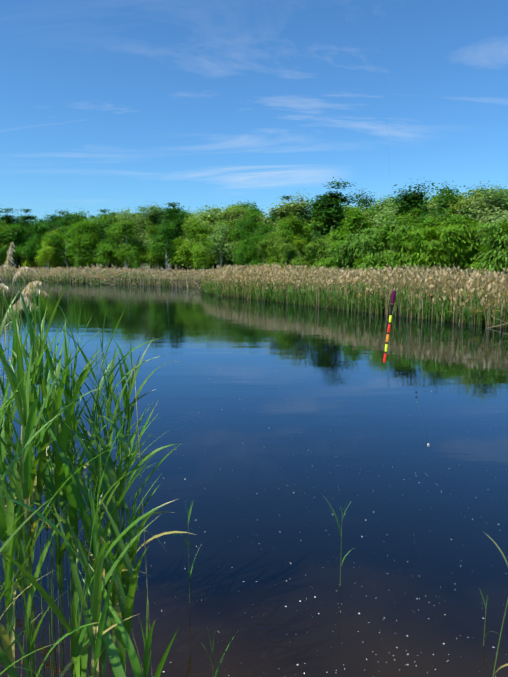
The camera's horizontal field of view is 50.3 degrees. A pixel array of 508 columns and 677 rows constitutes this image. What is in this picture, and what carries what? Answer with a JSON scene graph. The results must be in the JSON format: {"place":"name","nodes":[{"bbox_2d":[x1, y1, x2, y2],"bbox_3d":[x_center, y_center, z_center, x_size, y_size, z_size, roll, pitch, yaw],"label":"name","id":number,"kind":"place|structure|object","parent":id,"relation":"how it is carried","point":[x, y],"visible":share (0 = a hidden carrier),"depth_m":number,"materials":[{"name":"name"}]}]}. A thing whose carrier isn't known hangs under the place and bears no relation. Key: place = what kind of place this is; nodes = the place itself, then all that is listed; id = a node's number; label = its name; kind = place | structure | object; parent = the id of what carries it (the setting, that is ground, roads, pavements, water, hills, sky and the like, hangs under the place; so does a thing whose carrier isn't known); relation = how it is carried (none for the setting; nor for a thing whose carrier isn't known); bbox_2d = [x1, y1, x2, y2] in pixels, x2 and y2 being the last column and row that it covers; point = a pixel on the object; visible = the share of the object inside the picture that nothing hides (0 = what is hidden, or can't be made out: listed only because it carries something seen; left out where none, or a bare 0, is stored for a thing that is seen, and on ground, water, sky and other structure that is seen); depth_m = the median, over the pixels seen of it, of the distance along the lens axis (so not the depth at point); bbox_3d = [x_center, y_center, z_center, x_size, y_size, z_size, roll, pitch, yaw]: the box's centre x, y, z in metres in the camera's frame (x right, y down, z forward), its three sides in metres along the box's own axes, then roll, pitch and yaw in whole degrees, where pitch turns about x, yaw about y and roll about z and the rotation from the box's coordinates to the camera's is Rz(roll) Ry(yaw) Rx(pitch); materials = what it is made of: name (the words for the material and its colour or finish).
{"place":"outdoors","nodes":[
{"label":"outdoors","id":0,"kind":"place"},
{"bbox_2d":[142,220,165,268],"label":"birch tree","id":1,"kind":"object","parent":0,"point":[160,260],"visible":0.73,"depth_m":75.86,"materials":[{"name":"green plant"}]},
{"bbox_2d":[11,266,451,277],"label":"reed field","id":2,"kind":"structure","parent":0,"point":[67,267],"depth_m":73.75,"materials":[{"name":"beige plant"}]},
{"bbox_2d":[0,263,494,287],"bbox_3d":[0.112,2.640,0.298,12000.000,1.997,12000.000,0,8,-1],"label":"ground","id":3,"kind":"structure","parent":0,"point":[143,267],"depth_m":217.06,"materials":[{"name":"beige plant"}]},
{"bbox_2d":[0,205,24,265],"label":"conifer tree","id":4,"kind":"object","parent":3,"relation":"on","point":[7,218],"visible":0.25,"depth_m":111.25,"materials":[{"name":"green plant"}]},
{"bbox_2d":[0,220,24,263],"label":"round tree","id":5,"kind":"object","parent":3,"relation":"on","point":[4,229],"visible":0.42,"depth_m":90.70,"materials":[{"name":"green plant"}]},
{"bbox_2d":[0,223,32,267],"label":"round tree","id":6,"kind":"object","parent":3,"relation":"on","point":[15,233],"visible":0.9,"depth_m":90.68,"materials":[{"name":"green plant"}]},
{"bbox_2d":[12,209,39,263],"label":"conifer tree","id":7,"kind":"object","parent":3,"relation":"on","point":[29,218],"visible":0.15,"depth_m":108.35,"materials":[{"name":"green plant"}]},
{"bbox_2d":[21,248,34,267],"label":"bush","id":8,"kind":"object","parent":3,"relation":"on","point":[27,263],"visible":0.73,"depth_m":89.05,"materials":[{"name":"green plant"}]},
{"bbox_2d":[20,226,44,267],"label":"conifer tree","id":9,"kind":"object","parent":3,"relation":"on","point":[30,234],"visible":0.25,"depth_m":100.37,"materials":[{"name":"green plant"}]},
{"bbox_2d":[15,218,52,267],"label":"round tree","id":10,"kind":"object","parent":3,"relation":"on","point":[37,242],"visible":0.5,"depth_m":89.26,"materials":[{"name":"green plant"}]},
{"bbox_2d":[31,221,61,269],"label":"round tree","id":11,"kind":"object","parent":3,"relation":"on","point":[52,226],"visible":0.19,"depth_m":96.82,"materials":[{"name":"green plant"}]},
{"bbox_2d":[32,236,61,268],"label":"birch tree","id":12,"kind":"object","parent":3,"relation":"on","point":[44,259],"visible":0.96,"depth_m":84.08,"materials":[{"name":"green plant"}]},
{"bbox_2d":[42,212,60,267],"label":"conifer tree","id":13,"kind":"object","parent":3,"relation":"on","point":[47,217],"visible":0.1,"depth_m":105.38,"materials":[{"name":"green plant"}]},
{"bbox_2d":[38,228,72,270],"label":"round tree","id":14,"kind":"object","parent":3,"relation":"on","point":[53,264],"visible":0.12,"depth_m":87.92,"materials":[{"name":"green plant"}]},
{"bbox_2d":[44,226,72,266],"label":"birch tree","id":15,"kind":"object","parent":3,"relation":"on","point":[59,248],"visible":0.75,"depth_m":85.92,"materials":[{"name":"green plant"}]},
{"bbox_2d":[52,208,68,269],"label":"conifer tree","id":16,"kind":"object","parent":3,"relation":"on","point":[63,212],"visible":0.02,"depth_m":136.73,"materials":[{"name":"green plant"}]},
{"bbox_2d":[57,226,74,267],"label":"birch tree","id":17,"kind":"object","parent":3,"relation":"on","point":[67,248],"visible":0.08,"depth_m":89.94,"materials":[{"name":"green plant"}]},
{"bbox_2d":[56,215,76,267],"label":"conifer tree","id":18,"kind":"object","parent":3,"relation":"on","point":[66,224],"visible":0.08,"depth_m":103.71,"materials":[{"name":"green plant"}]},
{"bbox_2d":[56,212,85,268],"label":"round tree","id":19,"kind":"object","parent":3,"relation":"on","point":[76,216],"visible":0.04,"depth_m":117.92,"materials":[{"name":"green plant"}]},
{"bbox_2d":[61,208,88,220],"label":"round tree","id":20,"kind":"object","parent":3,"relation":"on","point":[80,213],"visible":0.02,"depth_m":132.32,"materials":[{"name":"green plant"}]},
{"bbox_2d":[58,219,99,269],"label":"round tree","id":21,"kind":"object","parent":3,"relation":"on","point":[85,244],"visible":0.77,"depth_m":83.30,"materials":[{"name":"green plant"}]},
{"bbox_2d":[72,250,86,269],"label":"bush","id":22,"kind":"object","parent":3,"relation":"on","point":[79,262],"visible":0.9,"depth_m":78.62,"materials":[{"name":"green plant"}]},
{"bbox_2d":[79,213,109,268],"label":"round tree","id":23,"kind":"object","parent":3,"relation":"on","point":[98,230],"visible":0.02,"depth_m":91.36,"materials":[{"name":"green plant"}]},
{"bbox_2d":[79,211,115,267],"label":"round tree","id":24,"kind":"object","parent":3,"relation":"on","point":[102,222],"visible":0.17,"depth_m":87.66,"materials":[{"name":"green plant"}]},
{"bbox_2d":[93,209,110,267],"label":"conifer tree","id":25,"kind":"object","parent":3,"relation":"on","point":[106,214],"depth_m":135.12,"materials":[{"name":"green plant"}]},
{"bbox_2d":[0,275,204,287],"bbox_3d":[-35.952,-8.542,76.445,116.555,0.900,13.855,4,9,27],"label":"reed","id":26,"kind":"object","parent":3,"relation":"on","point":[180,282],"visible":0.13,"depth_m":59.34,"materials":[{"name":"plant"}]},
{"bbox_2d":[88,221,118,268],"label":"birch tree","id":27,"kind":"object","parent":3,"relation":"on","point":[95,252],"visible":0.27,"depth_m":82.37,"materials":[{"name":"green plant"}]},
{"bbox_2d":[108,209,121,267],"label":"birch tree","id":28,"kind":"object","parent":3,"relation":"on","point":[113,217],"visible":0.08,"depth_m":99.56,"materials":[{"name":"green plant"}]},
{"bbox_2d":[90,223,145,267],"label":"round tree","id":29,"kind":"object","parent":3,"relation":"on","point":[107,250],"visible":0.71,"depth_m":78.98,"materials":[{"name":"green plant"}]},
{"bbox_2d":[107,208,148,268],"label":"round tree","id":30,"kind":"object","parent":3,"relation":"on","point":[131,219],"visible":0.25,"depth_m":82.33,"materials":[{"name":"green plant"}]},
{"bbox_2d":[112,217,147,268],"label":"birch tree","id":31,"kind":"object","parent":3,"relation":"on","point":[125,255],"visible":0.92,"depth_m":76.83,"materials":[{"name":"green plant"}]},
{"bbox_2d":[130,250,139,269],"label":"bush","id":32,"kind":"object","parent":3,"relation":"on","point":[135,265],"visible":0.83,"depth_m":73.89,"materials":[{"name":"green plant"}]},
{"bbox_2d":[124,202,168,270],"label":"round tree","id":33,"kind":"object","parent":3,"relation":"on","point":[153,216],"visible":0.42,"depth_m":82.05,"materials":[{"name":"green plant"}]},
{"bbox_2d":[140,203,174,268],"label":"round tree","id":34,"kind":"object","parent":3,"relation":"on","point":[163,217],"visible":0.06,"depth_m":93.43,"materials":[{"name":"green plant"}]},
{"bbox_2d":[144,221,184,269],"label":"birch tree","id":35,"kind":"object","parent":3,"relation":"on","point":[169,247],"visible":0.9,"depth_m":72.66,"materials":[{"name":"green plant"}]},
{"bbox_2d":[156,202,190,269],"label":"conifer tree","id":36,"kind":"object","parent":3,"relation":"on","point":[171,210],"visible":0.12,"depth_m":89.45,"materials":[{"name":"green plant"}]},
{"bbox_2d":[160,211,190,270],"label":"round tree","id":37,"kind":"object","parent":3,"relation":"on","point":[176,233],"visible":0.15,"depth_m":83.00,"materials":[{"name":"green plant"}]},
{"bbox_2d":[167,210,192,272],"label":"round tree","id":38,"kind":"object","parent":3,"relation":"on","point":[184,267],"depth_m":93.54,"materials":[{"name":"green plant"}]},
{"bbox_2d":[165,216,226,269],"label":"round tree","id":39,"kind":"object","parent":3,"relation":"on","point":[192,228],"visible":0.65,"depth_m":71.64,"materials":[{"name":"green plant"}]},
{"bbox_2d":[185,206,213,268],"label":"poplar tree","id":40,"kind":"object","parent":3,"relation":"on","point":[199,220],"visible":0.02,"depth_m":92.71,"materials":[{"name":"green plant"}]},
{"bbox_2d":[168,212,231,269],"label":"round tree","id":41,"kind":"object","parent":3,"relation":"on","point":[208,225],"visible":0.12,"depth_m":73.64,"materials":[{"name":"green plant"}]},
{"bbox_2d":[184,218,216,270],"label":"round tree","id":42,"kind":"object","parent":3,"relation":"on","point":[203,243],"visible":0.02,"depth_m":79.81,"materials":[{"name":"green plant"}]},
{"bbox_2d":[185,232,216,270],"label":"birch tree","id":43,"kind":"object","parent":3,"relation":"on","point":[200,257],"visible":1,"depth_m":67.32,"materials":[{"name":"green plant"}]},
{"bbox_2d":[189,204,216,269],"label":"poplar tree","id":44,"kind":"object","parent":3,"relation":"on","point":[206,222],"visible":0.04,"depth_m":88.95,"materials":[{"name":"green plant"}]},
{"bbox_2d":[183,203,232,268],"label":"round tree","id":45,"kind":"object","parent":3,"relation":"on","point":[205,216],"visible":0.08,"depth_m":85.74,"materials":[{"name":"green plant"}]},
{"bbox_2d":[205,218,236,266],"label":"birch tree","id":46,"kind":"object","parent":3,"relation":"on","point":[219,250],"visible":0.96,"depth_m":71.06,"materials":[{"name":"green plant"}]},
{"bbox_2d":[215,218,241,266],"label":"round tree","id":47,"kind":"object","parent":3,"relation":"on","point":[228,241],"visible":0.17,"depth_m":80.13,"materials":[{"name":"green plant"}]},
{"bbox_2d":[215,201,254,265],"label":"round tree","id":48,"kind":"object","parent":3,"relation":"on","point":[232,213],"visible":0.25,"depth_m":85.24,"materials":[{"name":"green plant"}]},
{"bbox_2d":[225,215,262,266],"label":"round tree","id":49,"kind":"object","parent":3,"relation":"on","point":[237,242],"visible":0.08,"depth_m":77.34,"materials":[{"name":"green plant"}]},
{"bbox_2d":[228,215,260,263],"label":"round tree","id":50,"kind":"object","parent":3,"relation":"on","point":[241,233],"visible":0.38,"depth_m":68.82,"materials":[{"name":"green plant"}]},
{"bbox_2d":[231,201,263,229],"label":"round tree","id":51,"kind":"object","parent":3,"relation":"on","point":[252,207],"visible":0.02,"depth_m":91.04,"materials":[{"name":"green plant"}]},
{"bbox_2d":[235,239,260,267],"bbox_3d":[-0.882,-9.215,63.468,2.995,4.913,3.856,-5,10,-33],"label":"bush","id":52,"kind":"object","parent":3,"relation":"on","point":[245,253],"visible":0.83,"depth_m":63.23,"materials":[{"name":"green plant"}]},
{"bbox_2d":[244,207,266,267],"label":"birch tree","id":53,"kind":"object","parent":3,"relation":"on","point":[252,217],"visible":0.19,"depth_m":70.90,"materials":[{"name":"green plant"}]},
{"bbox_2d":[241,220,277,265],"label":"birch tree","id":54,"kind":"object","parent":3,"relation":"on","point":[265,232],"visible":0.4,"depth_m":64.83,"materials":[{"name":"green plant"}]},
{"bbox_2d":[251,211,281,238],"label":"round tree","id":55,"kind":"object","parent":3,"relation":"on","point":[269,219],"visible":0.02,"depth_m":76.73,"materials":[{"name":"green plant"}]},
{"bbox_2d":[255,229,298,267],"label":"willow tree","id":56,"kind":"object","parent":3,"relation":"on","point":[273,244],"visible":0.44,"depth_m":55.32,"materials":[{"name":"green plant"}]},
{"bbox_2d":[256,189,314,240],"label":"round tree","id":57,"kind":"object","parent":3,"relation":"on","point":[298,207],"visible":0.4,"depth_m":68.55,"materials":[{"name":"green plant"}]},
{"bbox_2d":[264,243,310,271],"bbox_3d":[3.364,-7.114,53.277,5.136,4.417,6.380,1,8,10],"label":"bush","id":58,"kind":"object","parent":3,"relation":"on","point":[285,256],"visible":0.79,"depth_m":52.58,"materials":[{"name":"green plant"}]},
{"bbox_2d":[278,194,297,206],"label":"conifer tree","id":59,"kind":"object","parent":3,"relation":"on","point":[286,197],"visible":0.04,"depth_m":119.58,"materials":[{"name":"green plant"}]},
{"bbox_2d":[267,213,310,262],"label":"round tree","id":60,"kind":"object","parent":3,"relation":"on","point":[292,223],"visible":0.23,"depth_m":61.52,"materials":[{"name":"green plant"}]},
{"bbox_2d":[270,216,311,266],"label":"round tree","id":61,"kind":"object","parent":3,"relation":"on","point":[289,231],"visible":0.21,"depth_m":60.93,"materials":[{"name":"green plant"}]},
{"bbox_2d":[292,235,308,265],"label":"birch tree","id":62,"kind":"object","parent":3,"relation":"on","point":[299,243],"visible":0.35,"depth_m":59.20,"materials":[{"name":"green plant"}]},
{"bbox_2d":[293,205,325,265],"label":"poplar tree","id":63,"kind":"object","parent":3,"relation":"on","point":[312,216],"visible":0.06,"depth_m":68.37,"materials":[{"name":"green plant"}]},
{"bbox_2d":[293,212,341,264],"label":"round tree","id":64,"kind":"object","parent":3,"relation":"on","point":[320,222],"visible":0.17,"depth_m":60.37,"materials":[{"name":"green plant"}]},
{"bbox_2d":[302,233,338,268],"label":"willow tree","id":65,"kind":"object","parent":3,"relation":"on","point":[316,250],"visible":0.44,"depth_m":51.06,"materials":[{"name":"green plant"}]},
{"bbox_2d":[299,176,366,265],"bbox_3d":[9.248,-12.117,61.009,7.020,11.399,6.738,4,9,27],"label":"conifer tree","id":66,"kind":"object","parent":3,"relation":"on","point":[328,204],"visible":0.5,"depth_m":59.95,"materials":[{"name":"green plant"}]},
{"bbox_2d":[312,243,356,274],"bbox_3d":[7.785,-6.327,48.208,6.129,4.257,5.534,4,9,24],"label":"bush","id":67,"kind":"object","parent":3,"relation":"on","point":[327,263],"visible":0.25,"depth_m":47.22,"materials":[{"name":"green plant"}]},
{"bbox_2d":[326,204,376,253],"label":"round tree","id":68,"kind":"object","parent":3,"relation":"on","point":[352,228],"visible":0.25,"depth_m":54.62,"materials":[{"name":"green plant"}]},
{"bbox_2d":[332,204,374,240],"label":"round tree","id":69,"kind":"object","parent":3,"relation":"on","point":[365,212],"visible":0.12,"depth_m":58.00,"materials":[{"name":"green plant"}]},
{"bbox_2d":[334,215,377,240],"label":"round tree","id":70,"kind":"object","parent":3,"relation":"on","point":[372,227],"visible":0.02,"depth_m":57.16,"materials":[{"name":"green plant"}]},
{"bbox_2d":[348,188,376,211],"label":"birch tree","id":71,"kind":"object","parent":3,"relation":"on","point":[364,200],"visible":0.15,"depth_m":109.05,"materials":[{"name":"green plant"}]},
{"bbox_2d":[322,228,405,273],"bbox_3d":[10.307,-6.596,46.197,9.095,5.607,7.070,0,8,2],"label":"willow tree","id":72,"kind":"object","parent":3,"relation":"on","point":[353,249],"visible":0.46,"depth_m":44.84,"materials":[{"name":"green plant"}]},
{"bbox_2d":[369,209,401,248],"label":"round tree","id":73,"kind":"object","parent":3,"relation":"on","point":[380,219],"visible":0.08,"depth_m":50.33,"materials":[{"name":"green plant"}]},
{"bbox_2d":[352,214,425,276],"bbox_3d":[11.332,-6.510,43.637,6.978,6.779,6.244,3,9,21],"label":"willow tree","id":74,"kind":"object","parent":3,"relation":"on","point":[370,260],"visible":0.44,"depth_m":43.14,"materials":[{"name":"green plant"}]},
{"bbox_2d":[358,195,424,233],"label":"round tree","id":75,"kind":"object","parent":3,"relation":"on","point":[380,208],"visible":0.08,"depth_m":55.09,"materials":[{"name":"green plant"}]},
{"bbox_2d":[372,191,421,212],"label":"round tree","id":76,"kind":"object","parent":3,"relation":"on","point":[391,199],"depth_m":73.92,"materials":[{"name":"green plant"}]},
{"bbox_2d":[374,179,438,227],"bbox_3d":[15.506,-10.853,55.012,7.318,10.592,9.750,0,8,1],"label":"round tree","id":77,"kind":"object","parent":3,"relation":"on","point":[413,199],"visible":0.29,"depth_m":54.35,"materials":[{"name":"green plant"}]},
{"bbox_2d":[391,208,424,255],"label":"birch tree","id":78,"kind":"object","parent":3,"relation":"on","point":[408,216],"visible":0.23,"depth_m":47.59,"materials":[{"name":"green plant"}]},
{"bbox_2d":[412,208,433,265],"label":"birch tree","id":79,"kind":"object","parent":3,"relation":"on","point":[422,217],"visible":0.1,"depth_m":53.61,"materials":[{"name":"green plant"}]},
{"bbox_2d":[414,202,433,218],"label":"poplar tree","id":80,"kind":"object","parent":3,"relation":"on","point":[425,207],"visible":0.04,"depth_m":62.20,"materials":[{"name":"green plant"}]},
{"bbox_2d":[383,217,468,271],"bbox_3d":[13.258,-6.321,40.967,6.752,5.533,6.447,2,8,14],"label":"willow tree","id":81,"kind":"object","parent":3,"relation":"on","point":[397,257],"visible":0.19,"depth_m":39.93,"materials":[{"name":"green plant"}]},
{"bbox_2d":[417,181,467,224],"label":"birch tree","id":82,"kind":"object","parent":3,"relation":"on","point":[443,197],"visible":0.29,"depth_m":49.37,"materials":[{"name":"green plant"}]},
{"bbox_2d":[401,213,492,274],"bbox_3d":[14.035,-5.848,37.939,7.004,5.448,6.638,3,9,20],"label":"willow tree","id":83,"kind":"object","parent":3,"relation":"on","point":[455,241],"visible":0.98,"depth_m":36.68,"materials":[{"name":"green plant"}]},
{"bbox_2d":[414,186,481,252],"bbox_3d":[18.098,-9.779,51.670,8.748,9.366,6.850,1,8,5],"label":"round tree","id":84,"kind":"object","parent":3,"relation":"on","point":[432,205],"visible":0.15,"depth_m":50.74,"materials":[{"name":"green plant"}]},
{"bbox_2d":[429,188,466,214],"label":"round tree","id":85,"kind":"object","parent":3,"relation":"on","point":[447,192],"depth_m":98.67,"materials":[{"name":"green plant"}]},
{"bbox_2d":[438,208,473,272],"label":"birch tree","id":86,"kind":"object","parent":3,"relation":"on","point":[465,210],"visible":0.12,"depth_m":41.41,"materials":[{"name":"green plant"}]},
{"bbox_2d":[436,181,494,228],"bbox_3d":[18.274,-8.569,45.531,6.120,8.697,8.646,-4,9,-29],"label":"round tree","id":87,"kind":"object","parent":3,"relation":"on","point":[471,202],"visible":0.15,"depth_m":45.20,"materials":[{"name":"green plant"}]},
{"bbox_2d":[463,181,495,201],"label":"birch tree","id":88,"kind":"object","parent":3,"relation":"on","point":[480,190],"visible":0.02,"depth_m":56.44,"materials":[{"name":"green plant"}]},
{"bbox_2d":[454,183,507,277],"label":"round tree","id":89,"kind":"object","parent":3,"relation":"on","point":[499,213],"visible":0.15,"depth_m":40.15,"materials":[{"name":"green plant"}]},
{"bbox_2d":[457,230,507,280],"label":"bush","id":90,"kind":"object","parent":3,"relation":"on","point":[475,265],"visible":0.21,"depth_m":34.56,"materials":[{"name":"green plant"}]},
{"bbox_2d":[471,219,507,273],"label":"willow tree","id":91,"kind":"object","parent":3,"relation":"on","point":[490,254],"visible":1,"depth_m":31.25,"materials":[{"name":"green plant"}]},
{"bbox_2d":[478,186,507,222],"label":"round tree","id":92,"kind":"object","parent":3,"relation":"on","point":[496,198],"depth_m":46.02,"materials":[{"name":"green plant"}]},
{"bbox_2d":[0,281,507,676],"bbox_3d":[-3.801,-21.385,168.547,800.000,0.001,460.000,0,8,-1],"label":"water","id":93,"kind":"structure","parent":0,"point":[266,362],"depth_m":6.27,"materials":[{"name":"blue liquid"}]},
{"bbox_2d":[0,242,48,390],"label":"reed plumes","id":94,"kind":"object","parent":93,"relation":"in","point":[20,272],"visible":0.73,"depth_m":5.86,"materials":[{"name":"beige plant"}]},
{"bbox_2d":[0,262,195,676],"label":"reed clump","id":95,"kind":"object","parent":93,"relation":"in","point":[45,427],"visible":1,"depth_m":2.66,"materials":[{"name":"green plant"}]},
{"bbox_2d":[172,502,201,602],"bbox_3d":[-0.508,1.689,4.024,0.057,1.030,0.380,5,10,32],"label":"reed shoot","id":96,"kind":"object","parent":93,"relation":"in","point":[187,542],"visible":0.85,"depth_m":4.02,"materials":[{"name":"green plant"}]},
{"bbox_2d":[200,625,237,676],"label":"reed shoot","id":97,"kind":"object","parent":93,"relation":"in","point":[217,669],"visible":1,"depth_m":2.97,"materials":[{"name":"green plant"}]},
{"bbox_2d":[75,345,503,676],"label":"floating petals","id":98,"kind":"object","parent":93,"relation":"on","point":[353,567],"visible":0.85,"depth_m":4.09,"materials":[{"name":"grey plant"}]},
{"bbox_2d":[325,498,353,585],"bbox_3d":[0.664,1.697,4.290,0.285,0.940,0.063,2,8,11],"label":"reed shoot","id":99,"kind":"object","parent":93,"relation":"in","point":[341,537],"visible":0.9,"depth_m":4.25,"materials":[{"name":"green plant"}]},
{"bbox_2d":[190,263,507,327],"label":"reed bed","id":100,"kind":"object","parent":93,"relation":"in","point":[435,281],"visible":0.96,"depth_m":27.37,"materials":[{"name":"beige plant"}]},
{"bbox_2d":[479,588,497,645],"bbox_3d":[1.559,1.964,3.594,0.032,0.608,0.184,-5,9,-29],"label":"reed shoot","id":101,"kind":"object","parent":93,"relation":"in","point":[485,615],"visible":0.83,"depth_m":3.61,"materials":[{"name":"green plant"}]},
{"bbox_2d":[485,533,507,676],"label":"reed","id":102,"kind":"object","parent":93,"relation":"in","point":[504,665],"visible":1,"depth_m":2.85,"materials":[{"name":"green plant"}]},
{"bbox_2d":[0,0,507,224],"label":"sky","id":103,"kind":"structure","parent":0,"point":[115,105],"materials":[{"name":"blue"}]},
{"bbox_2d":[380,8,429,446],"bbox_3d":[0.451,-0.498,1.772,0.114,1.709,0.306,-6,10,-36],"label":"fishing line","id":104,"kind":"object","parent":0,"point":[401,314],"visible":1,"depth_m":1.77,"materials":[{"name":"clear"}]},
{"bbox_2d":[383,286,395,362],"bbox_3d":[0.438,-0.044,1.753,0.014,0.255,0.014,16,17,41],"label":"fishing float","id":105,"kind":"object","parent":104,"relation":"hanging from","point":[393,295],"visible":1,"depth_m":1.75,"materials":[{"name":"multicoloured"}]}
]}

